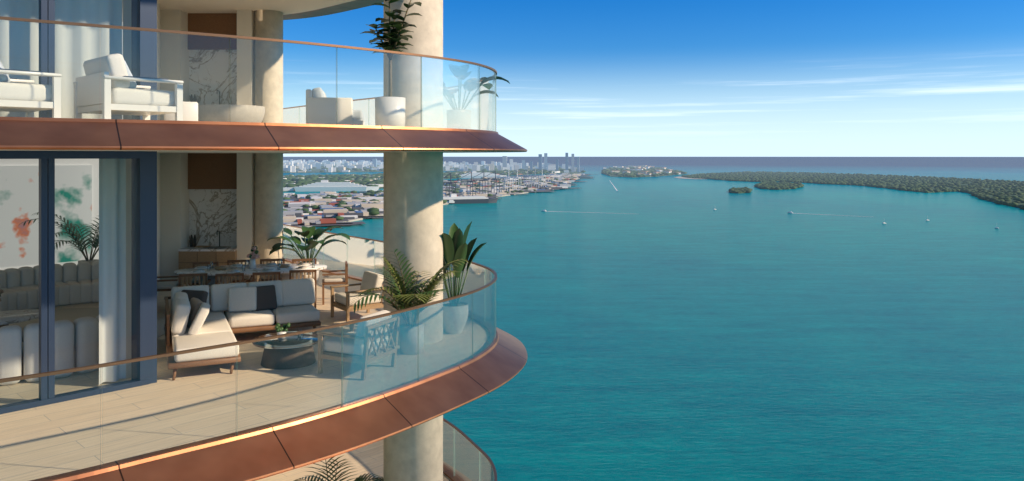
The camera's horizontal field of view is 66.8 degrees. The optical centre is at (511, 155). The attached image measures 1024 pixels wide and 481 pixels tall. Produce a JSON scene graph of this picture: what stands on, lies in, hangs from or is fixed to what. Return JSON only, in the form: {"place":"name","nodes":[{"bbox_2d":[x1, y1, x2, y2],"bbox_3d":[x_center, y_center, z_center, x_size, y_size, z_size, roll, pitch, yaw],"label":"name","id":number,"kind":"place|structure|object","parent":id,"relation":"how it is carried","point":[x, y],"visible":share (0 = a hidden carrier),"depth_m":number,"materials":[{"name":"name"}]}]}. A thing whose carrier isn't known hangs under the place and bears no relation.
{"place":"outdoors","nodes":[
{"label":"outdoors","id":0,"kind":"place"},
{"bbox_2d":[122,0,253,120],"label":"walls","id":1,"kind":"structure","parent":0,"point":[211,70],"depth_m":19.15,"materials":[{"name":"white"}]},
{"bbox_2d":[0,0,121,118],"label":"level sheer curtains","id":2,"kind":"object","parent":1,"relation":"attached to","point":[76,47],"visible":0.41,"depth_m":10.21,"materials":[{"name":"white fabric"}]},
{"bbox_2d":[122,0,382,21],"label":"ceiling","id":3,"kind":"structure","parent":1,"relation":"on","point":[294,9],"depth_m":18.35,"materials":[{"name":"beige paint"}]},
{"bbox_2d":[268,226,349,283],"bbox_3d":[-5.003,2.422,18.969,1.942,1.355,1.912,0,0,-30],"label":"potted plant","id":4,"kind":"object","parent":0,"point":[309,233],"depth_m":18.89,"materials":[{"name":"plant"}]},
{"bbox_2d":[256,439,471,480],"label":"slab","id":5,"kind":"structure","parent":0,"point":[366,459],"depth_m":16.33,"materials":[{"name":"beige tile"}]},
{"bbox_2d":[294,455,382,480],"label":"plant","id":6,"kind":"object","parent":5,"relation":"on","point":[363,477],"visible":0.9,"depth_m":13.21,"materials":[{"name":"green plant"}]},
{"bbox_2d":[383,0,442,480],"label":"column","id":7,"kind":"structure","parent":5,"relation":"on","point":[412,206],"depth_m":12.73,"materials":[{"name":"concrete"}]},
{"bbox_2d":[443,418,496,480],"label":"balustrade","id":8,"kind":"object","parent":5,"relation":"on","point":[476,446],"visible":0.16,"depth_m":14.81,"materials":[{"name":"clear glass"}]},
{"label":"walls","id":9,"kind":"object","parent":5,"relation":"on","visible":0},
{"bbox_2d":[0,258,527,480],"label":"slab","id":10,"kind":"structure","parent":9,"relation":"on","point":[182,426],"depth_m":9.54,"materials":[{"name":"beige tile"}]},
{"bbox_2d":[0,315,98,384],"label":"living room sofa","id":11,"kind":"object","parent":10,"relation":"on","point":[76,342],"visible":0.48,"depth_m":10.75,"materials":[{"name":"white fabric"}]},
{"bbox_2d":[0,261,98,310],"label":"living room sofa","id":12,"kind":"object","parent":10,"relation":"on","point":[78,283],"visible":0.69,"depth_m":16.09,"materials":[{"name":"white fabric"}]},
{"bbox_2d":[18,212,98,264],"bbox_3d":[-10.128,2.233,18.906,2.883,1.734,2.747,0,0,0],"label":"plant","id":13,"kind":"object","parent":10,"relation":"on","point":[94,243],"visible":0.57,"depth_m":18.72,"materials":[{"name":"plant"}]},
{"bbox_2d":[0,151,156,413],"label":"sliding door frame","id":14,"kind":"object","parent":10,"relation":"on","point":[144,254],"depth_m":10.41,"materials":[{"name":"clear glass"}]},
{"bbox_2d":[0,159,164,384],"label":"living room decor","id":15,"kind":"object","parent":10,"relation":"on","point":[19,201],"visible":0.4,"depth_m":15.26,"materials":[{"name":"fabric"}]},
{"bbox_2d":[0,153,253,377],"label":"walls","id":16,"kind":"structure","parent":10,"relation":"on","point":[205,207],"depth_m":18.86,"materials":[{"name":"white paint"}]},
{"bbox_2d":[0,117,526,153],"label":"slab","id":17,"kind":"structure","parent":16,"relation":"on","point":[61,134],"depth_m":8.95,"materials":[{"name":"brown metal"}]},
{"bbox_2d":[0,61,61,117],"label":"armchair","id":18,"kind":"object","parent":17,"relation":"on","point":[29,97],"visible":0.96,"depth_m":8.54,"materials":[{"name":"white fabric"}]},
{"bbox_2d":[39,0,156,119],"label":"window frame","id":19,"kind":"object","parent":17,"relation":"on","point":[143,47],"depth_m":10.49,"materials":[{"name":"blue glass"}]},
{"bbox_2d":[73,54,183,120],"bbox_3d":[-4.720,-0.777,9.550,1.130,0.834,0.900,0,0,45],"label":"armchair","id":20,"kind":"object","parent":17,"relation":"on","point":[120,94],"visible":0.95,"depth_m":9.21,"materials":[{"name":"white fabric"}]},
{"bbox_2d":[164,102,264,122],"bbox_3d":[-5.039,-0.660,13.540,1.278,0.600,4.724,0,0,-16],"label":"sofa","id":21,"kind":"object","parent":17,"relation":"on","point":[193,111],"visible":0.52,"depth_m":14.63,"materials":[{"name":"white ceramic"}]},
{"bbox_2d":[0,16,496,130],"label":"balustrade","id":22,"kind":"object","parent":17,"relation":"on","point":[215,35],"visible":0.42,"depth_m":9.60,"materials":[{"name":"clear glass"}]},
{"bbox_2d":[306,87,364,124],"bbox_3d":[-3.305,-0.817,14.674,1.020,0.833,1.550,0,0,-10],"label":"armchair","id":23,"kind":"object","parent":17,"relation":"on","point":[320,107],"visible":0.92,"depth_m":13.91,"materials":[{"name":"white fabric"}]},
{"bbox_2d":[360,0,421,126],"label":"fiddle leaf plant","id":24,"kind":"object","parent":17,"relation":"on","point":[390,110],"visible":0.94,"depth_m":12.12,"materials":[{"name":"green plant"}]},
{"bbox_2d":[443,64,509,128],"bbox_3d":[-0.952,-0.968,13.807,1.623,1.216,1.570,0,0,34],"label":"monstera plant","id":25,"kind":"object","parent":17,"relation":"on","point":[458,118],"visible":0.8,"depth_m":13.72,"materials":[{"name":"plant"}]},
{"bbox_2d":[164,278,320,379],"bbox_3d":[-4.184,2.660,12.444,2.480,0.888,2.848,0,0,-25],"label":"sectional sofa","id":26,"kind":"object","parent":10,"relation":"on","point":[193,320],"visible":0.98,"depth_m":12.97,"materials":[{"name":"beige fabric"}]},
{"bbox_2d":[0,224,496,467],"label":"balustrade","id":27,"kind":"object","parent":10,"relation":"on","point":[100,366],"visible":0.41,"depth_m":9.13,"materials":[{"name":"clear glass"}]},
{"bbox_2d":[157,246,347,309],"bbox_3d":[-5.360,2.484,16.050,3.840,1.232,2.067,0,0,-14],"label":"dining table","id":28,"kind":"object","parent":10,"relation":"on","point":[211,275],"visible":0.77,"depth_m":15.89,"materials":[{"name":"stone"}]},
{"bbox_2d":[254,10,282,281],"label":"column","id":29,"kind":"structure","parent":10,"relation":"on","point":[268,167],"depth_m":18.81,"materials":[{"name":"concrete"}]},
{"bbox_2d":[252,323,324,369],"bbox_3d":[-3.350,2.809,11.650,1.050,0.582,1.050,0,0,0],"label":"round coffee table","id":30,"kind":"object","parent":10,"relation":"on","point":[291,352],"visible":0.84,"depth_m":11.39,"materials":[{"name":"black stone"}]},
{"bbox_2d":[330,271,382,321],"bbox_3d":[-2.910,2.679,14.857,0.884,0.843,0.815,0,0,-35],"label":"armchair","id":31,"kind":"object","parent":10,"relation":"on","point":[370,279],"visible":0.67,"depth_m":14.72,"materials":[{"name":"beige fabric"}]},
{"bbox_2d":[317,310,399,379],"bbox_3d":[-2.209,2.679,11.225,0.884,0.843,0.815,0,0,25],"label":"armchair","id":32,"kind":"object","parent":10,"relation":"on","point":[366,343],"visible":0.9,"depth_m":10.99,"materials":[{"name":"brown wood"}]},
{"bbox_2d":[346,249,467,354],"bbox_3d":[-1.587,2.306,12.367,1.828,1.589,1.972,0,0,0],"label":"areca palm","id":33,"kind":"object","parent":10,"relation":"on","point":[405,298],"depth_m":12.12,"materials":[{"name":"plant"}]},
{"bbox_2d":[441,222,485,333],"bbox_3d":[-1.123,2.118,13.624,1.195,1.964,1.124,0,0,37],"label":"strelitzia plant","id":34,"kind":"object","parent":10,"relation":"on","point":[455,312],"depth_m":13.43,"materials":[{"name":"plant"}]},
{"bbox_2d":[283,173,549,191],"bbox_3d":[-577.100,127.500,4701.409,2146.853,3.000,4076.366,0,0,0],"label":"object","id":35,"kind":"structure","parent":0,"point":[447,178],"depth_m":4292.31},
{"bbox_2d":[283,169,564,190],"bbox_3d":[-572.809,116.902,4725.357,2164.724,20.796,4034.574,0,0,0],"label":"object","id":36,"kind":"structure","parent":35,"relation":"on","point":[290,182],"depth_m":3998.49,"materials":[{"name":"green"}]},
{"bbox_2d":[283,166,583,173],"bbox_3d":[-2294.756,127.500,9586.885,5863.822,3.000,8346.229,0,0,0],"label":"trees","id":37,"kind":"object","parent":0,"point":[319,170],"depth_m":6145.58,"materials":[{"name":"green plant"}]},
{"bbox_2d":[283,153,585,172],"bbox_3d":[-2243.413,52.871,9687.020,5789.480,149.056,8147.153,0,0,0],"label":"city skyline","id":38,"kind":"structure","parent":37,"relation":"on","point":[342,165],"depth_m":6639.90,"materials":[{"name":"beige concrete"}]},
{"bbox_2d":[289,176,579,228],"bbox_3d":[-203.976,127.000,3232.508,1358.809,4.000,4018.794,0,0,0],"label":"dock","id":39,"kind":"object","parent":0,"point":[381,214],"depth_m":1530.41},
{"bbox_2d":[283,173,588,230],"bbox_3d":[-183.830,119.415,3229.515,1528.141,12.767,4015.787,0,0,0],"label":"shipping containers","id":40,"kind":"object","parent":39,"relation":"on","point":[328,208],"visible":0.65,"depth_m":2134.18,"materials":[{"name":"grey"}]},
{"bbox_2d":[443,169,546,196],"bbox_3d":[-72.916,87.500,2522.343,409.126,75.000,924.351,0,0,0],"label":"port cranes","id":41,"kind":"object","parent":39,"relation":"on","point":[495,177],"visible":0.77,"depth_m":2505.46,"materials":[{"name":"white"}]},
{"bbox_2d":[602,173,686,177],"bbox_3d":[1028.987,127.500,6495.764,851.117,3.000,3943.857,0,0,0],"label":"island","id":42,"kind":"structure","parent":0,"point":[642,176],"depth_m":4912.22,"materials":[{"name":"green plant"}]},
{"bbox_2d":[601,165,686,176],"bbox_3d":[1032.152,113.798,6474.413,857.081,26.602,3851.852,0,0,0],"label":"fisher island trees","id":43,"kind":"object","parent":42,"relation":"on","point":[634,171],"visible":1,"depth_m":5598.96,"materials":[{"name":"plant"}]},
{"bbox_2d":[283,157,1023,480],"bbox_3d":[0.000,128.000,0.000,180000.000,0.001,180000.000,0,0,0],"label":"sea","id":44,"kind":"structure","parent":0,"point":[668,328],"depth_m":599.41,"materials":[{"name":"liquid"}]},
{"bbox_2d":[294,180,379,191],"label":"cruise ship","id":45,"kind":"object","parent":44,"relation":"on","point":[324,185],"visible":0.97,"depth_m":2780.83,"materials":[{"name":"white metal"}]},
{"bbox_2d":[443,194,497,203],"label":"ship","id":46,"kind":"object","parent":44,"relation":"on","point":[467,199],"visible":0.68,"depth_m":2069.44,"materials":[{"name":"grey metal"}]},
{"bbox_2d":[460,171,505,177],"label":"cruise ship","id":47,"kind":"object","parent":44,"relation":"on","point":[475,173],"visible":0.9,"depth_m":4386.57,"materials":[{"name":"white metal"}]},
{"bbox_2d":[728,187,751,193],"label":"mangrove trees","id":48,"kind":"object","parent":44,"relation":"on","point":[740,190],"visible":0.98,"depth_m":2681.61,"materials":[{"name":"green plant"}]},
{"bbox_2d":[754,181,803,189],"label":"mangrove trees","id":49,"kind":"object","parent":44,"relation":"on","point":[774,185],"visible":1,"depth_m":3129.31,"materials":[{"name":"green plant"}]},
{"bbox_2d":[681,171,1023,208],"bbox_3d":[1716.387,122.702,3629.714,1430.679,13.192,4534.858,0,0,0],"label":"virginia key trees","id":50,"kind":"object","parent":44,"relation":"on","point":[1006,192],"visible":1,"depth_m":3617.20,"materials":[{"name":"green plant"}]},
{"bbox_2d":[283,0,1023,156],"label":"sky","id":51,"kind":"structure","parent":0,"point":[586,78],"materials":[{"name":"blue"}]}
]}

